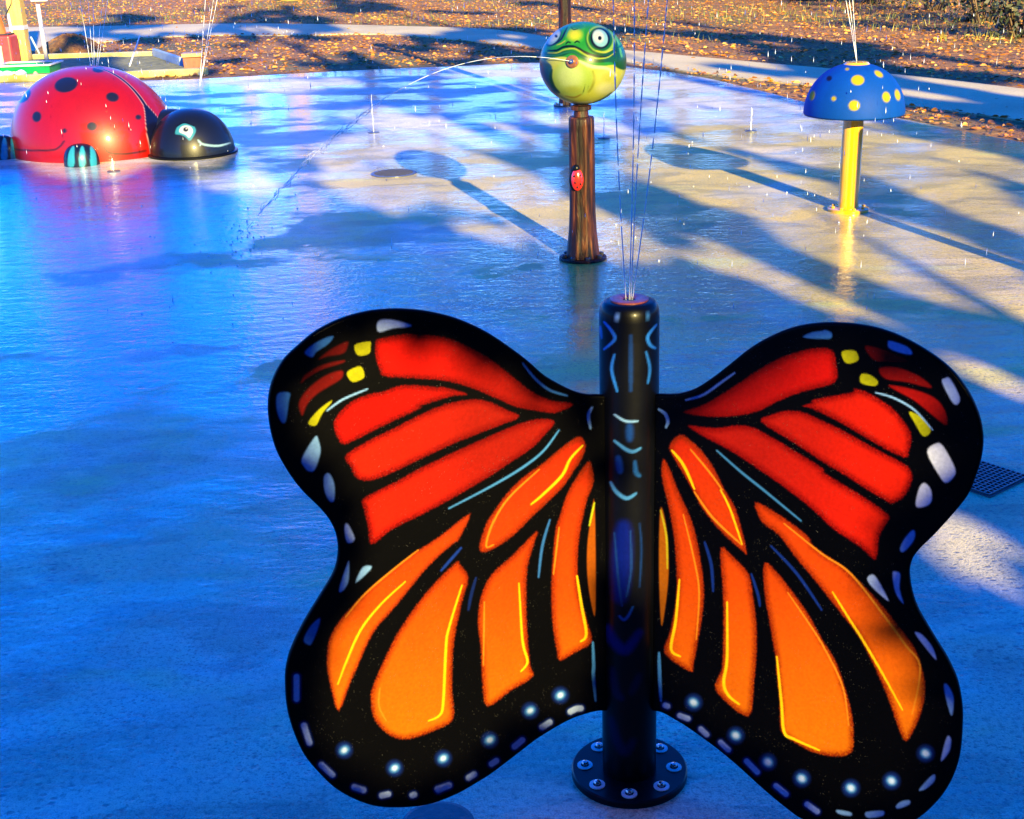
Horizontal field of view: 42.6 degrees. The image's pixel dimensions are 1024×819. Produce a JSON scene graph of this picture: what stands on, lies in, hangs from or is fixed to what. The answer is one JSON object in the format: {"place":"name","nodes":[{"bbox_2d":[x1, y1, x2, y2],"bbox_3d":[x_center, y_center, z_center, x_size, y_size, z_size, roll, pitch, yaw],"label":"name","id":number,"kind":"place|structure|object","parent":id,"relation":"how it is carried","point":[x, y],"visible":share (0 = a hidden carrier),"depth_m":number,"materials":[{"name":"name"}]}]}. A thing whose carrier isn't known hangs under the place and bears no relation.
{"place":"outdoors","nodes":[
{"label":"outdoors","id":0,"kind":"place"},
{"bbox_2d":[0,63,1023,818],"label":"splash pad","id":1,"kind":"object","parent":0,"point":[168,547],"visible":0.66,"depth_m":5.96,"materials":[{"name":"concrete"}]},
{"bbox_2d":[107,158,119,172],"bbox_3d":[-3.095,-1.897,10.179,0.100,0.103,0.100,-2,20,0],"label":"floor jet","id":2,"kind":"object","parent":1,"relation":"on","point":[111,171],"visible":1,"depth_m":10.17,"materials":[{"name":"liquid"}]},
{"bbox_2d":[0,66,237,166],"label":"ladybug dome","id":3,"kind":"structure","parent":1,"relation":"on","point":[86,106],"depth_m":10.67,"materials":[{"name":"paint"}]},
{"bbox_2d":[80,0,107,65],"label":"water jet","id":4,"kind":"object","parent":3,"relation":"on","point":[93,32],"visible":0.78,"depth_m":15.70,"materials":[{"name":"white"}]},
{"bbox_2d":[129,35,139,65],"bbox_3d":[-3.191,-3.032,11.097,0.126,0.255,0.014,-8,21,-16],"label":"water jet","id":5,"kind":"object","parent":3,"relation":"on","point":[134,51],"visible":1,"depth_m":11.10,"materials":[{"name":"white"}]},
{"bbox_2d":[199,0,216,86],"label":"water jet","id":6,"kind":"object","parent":1,"relation":"on","point":[205,49],"visible":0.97,"depth_m":15.52,"materials":[{"name":"white"}]},
{"bbox_2d":[368,94,378,133],"bbox_3d":[-1.237,-2.624,11.634,0.100,0.343,0.100,-2,20,0],"label":"floor jet","id":7,"kind":"object","parent":1,"relation":"on","point":[374,132],"visible":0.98,"depth_m":11.66,"materials":[{"name":"liquid"}]},
{"bbox_2d":[371,169,416,177],"bbox_3d":[-0.875,-1.751,9.717,0.340,0.008,0.340,-2,20,0],"label":"floor drain","id":8,"kind":"object","parent":1,"relation":"on","point":[390,173],"visible":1,"depth_m":9.69,"materials":[{"name":"metal"}]},
{"bbox_2d":[403,801,473,818],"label":"floor drain","id":9,"kind":"object","parent":1,"relation":"on","point":[443,810],"visible":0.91,"depth_m":2.68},
{"bbox_2d":[7,109,874,342],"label":"splash beads","id":10,"kind":"object","parent":1,"relation":"on","point":[320,254],"visible":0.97,"depth_m":7.83,"materials":[{"name":"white liquid"}]},
{"bbox_2d":[3,0,1020,341],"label":"water drops","id":11,"kind":"object","parent":1,"relation":"on","point":[511,70],"visible":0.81,"depth_m":9.05,"materials":[{"name":"white"}]},
{"bbox_2d":[554,0,573,107],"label":"log post","id":12,"kind":"object","parent":1,"relation":"on","point":[564,12],"visible":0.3,"depth_m":12.68,"materials":[{"name":"brown wood"}]},
{"bbox_2d":[539,22,626,263],"bbox_3d":[0.376,-1.387,6.861,0.446,1.228,0.463,-2,20,0],"label":"frog sprayer","id":13,"kind":"object","parent":1,"relation":"on","point":[584,82],"visible":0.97,"depth_m":6.66,"materials":[{"name":"brown plastic"}]},
{"bbox_2d":[247,56,567,228],"bbox_3d":[-0.666,-1.423,7.271,2.320,1.077,0.065,11,24,31],"label":"water jet","id":14,"kind":"object","parent":13,"relation":"attached to","point":[326,144],"visible":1,"depth_m":7.43,"materials":[{"name":"white"}]},
{"bbox_2d":[598,113,609,138],"bbox_3d":[0.766,-2.378,10.959,0.100,0.224,0.100,-2,20,0],"label":"floor jet","id":15,"kind":"object","parent":1,"relation":"on","point":[603,137],"visible":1,"depth_m":10.97,"materials":[{"name":"liquid"}]},
{"bbox_2d":[268,293,983,818],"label":"butterfly sprayer","id":16,"kind":"object","parent":1,"relation":"on","point":[528,551],"visible":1,"depth_m":2.45,"materials":[{"name":"paint"}]},
{"bbox_2d":[612,0,667,299],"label":"water jet","id":17,"kind":"object","parent":16,"relation":"on","point":[630,274],"visible":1,"depth_m":2.34,"materials":[{"name":"white"}]},
{"bbox_2d":[745,107,756,131],"bbox_3d":[2.018,-2.447,11.072,0.100,0.198,0.100,-2,20,0],"label":"floor jet","id":18,"kind":"object","parent":1,"relation":"on","point":[750,130],"visible":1,"depth_m":11.07,"materials":[{"name":"liquid"}]},
{"bbox_2d":[803,61,904,214],"bbox_3d":[2.040,-1.631,7.868,0.589,0.883,0.589,-2,20,0],"label":"mushroom sprayer","id":19,"kind":"object","parent":1,"relation":"on","point":[830,96],"visible":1,"depth_m":7.63,"materials":[{"name":"yellow paint"}]},
{"bbox_2d":[846,0,856,61],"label":"water jet","id":20,"kind":"object","parent":19,"relation":"on","point":[854,43],"visible":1,"depth_m":7.66,"materials":[{"name":"white"}]},
{"bbox_2d":[970,461,1023,497],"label":"drain grate","id":21,"kind":"object","parent":1,"relation":"on","point":[991,480],"visible":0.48,"depth_m":4.15,"materials":[{"name":"metal"}]},
{"bbox_2d":[0,0,1023,141],"bbox_3d":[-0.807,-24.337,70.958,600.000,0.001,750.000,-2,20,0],"label":"ground","id":22,"kind":"structure","parent":0,"point":[1015,72],"depth_m":21.11,"materials":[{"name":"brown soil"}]},
{"bbox_2d":[7,14,12,31],"bbox_3d":[-7.370,-5.470,19.393,0.074,0.730,0.044,-2,20,0],"label":"white pipe","id":23,"kind":"object","parent":22,"relation":"on","point":[9,22],"visible":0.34,"depth_m":19.30,"materials":[{"name":"plastic"}]},
{"bbox_2d":[0,32,20,63],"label":"red locker","id":24,"kind":"object","parent":22,"relation":"on","point":[9,49],"visible":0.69,"depth_m":18.96,"materials":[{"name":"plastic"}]},
{"bbox_2d":[0,16,10,33],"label":"traffic cone","id":25,"kind":"object","parent":24,"relation":"on","point":[2,29],"visible":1,"depth_m":18.94,"materials":[{"name":"orange plastic"}]},
{"bbox_2d":[5,0,31,60],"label":"timber post","id":26,"kind":"object","parent":22,"relation":"on","point":[17,15],"visible":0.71,"depth_m":19.35,"materials":[{"name":"yellow wood"}]},
{"bbox_2d":[0,60,62,73],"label":"green tray","id":27,"kind":"object","parent":22,"relation":"on","point":[47,66],"visible":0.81,"depth_m":17.54,"materials":[{"name":"plastic"}]},
{"bbox_2d":[30,36,39,53],"bbox_3d":[-7.240,-5.500,20.001,0.153,0.366,0.030,-9,21,-17],"label":"pole","id":28,"kind":"object","parent":22,"relation":"on","point":[31,38],"visible":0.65,"depth_m":19.97,"materials":[{"name":"white metal"}]},
{"bbox_2d":[31,0,48,59],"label":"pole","id":29,"kind":"object","parent":22,"relation":"on","point":[41,28],"visible":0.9,"depth_m":19.15,"materials":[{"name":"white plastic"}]},
{"bbox_2d":[32,33,106,53],"bbox_3d":[-7.199,-5.945,21.274,1.004,0.308,0.998,7,22,22],"label":"leaf mound","id":30,"kind":"object","parent":22,"relation":"on","point":[69,43],"visible":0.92,"depth_m":21.05,"materials":[{"name":"plant"}]},
{"bbox_2d":[0,48,208,82],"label":"garden bed","id":31,"kind":"object","parent":22,"relation":"on","point":[157,60],"visible":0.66,"depth_m":18.46,"materials":[{"name":"concrete"}]},
{"bbox_2d":[0,69,26,75],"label":"white towel","id":32,"kind":"object","parent":31,"relation":"on","point":[20,72],"visible":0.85,"depth_m":17.13,"materials":[{"name":"fabric"}]},
{"bbox_2d":[181,52,202,67],"bbox_3d":[-4.306,-4.694,17.709,0.271,0.230,0.260,-5,20,-8],"label":"wooden box","id":33,"kind":"object","parent":22,"relation":"on","point":[191,59],"visible":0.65,"depth_m":17.62,"materials":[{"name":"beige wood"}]},
{"bbox_2d":[0,0,1023,139],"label":"fallen leaves","id":34,"kind":"object","parent":22,"relation":"on","point":[805,85],"visible":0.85,"depth_m":20.57,"materials":[{"name":"brown plant"}]},
{"bbox_2d":[892,0,966,10],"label":"shrub","id":35,"kind":"object","parent":22,"relation":"on","point":[927,4],"visible":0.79,"depth_m":24.04,"materials":[{"name":"green plant"}]},
{"bbox_2d":[928,0,1022,22],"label":"shrub","id":36,"kind":"object","parent":22,"relation":"on","point":[975,9],"visible":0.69,"depth_m":21.23,"materials":[{"name":"green plant"}]},
{"bbox_2d":[979,0,1023,38],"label":"shrub","id":37,"kind":"object","parent":22,"relation":"on","point":[1011,9],"visible":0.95,"depth_m":18.44,"materials":[{"name":"green plant"}]},
{"bbox_2d":[5,23,1023,121],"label":"path","id":38,"kind":"structure","parent":0,"point":[950,95],"depth_m":17.07,"materials":[{"name":"concrete"}]},
{"bbox_2d":[833,0,891,3],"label":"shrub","id":39,"kind":"object","parent":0,"point":[870,1],"visible":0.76,"depth_m":26.39,"materials":[{"name":"green plant"}]}
]}

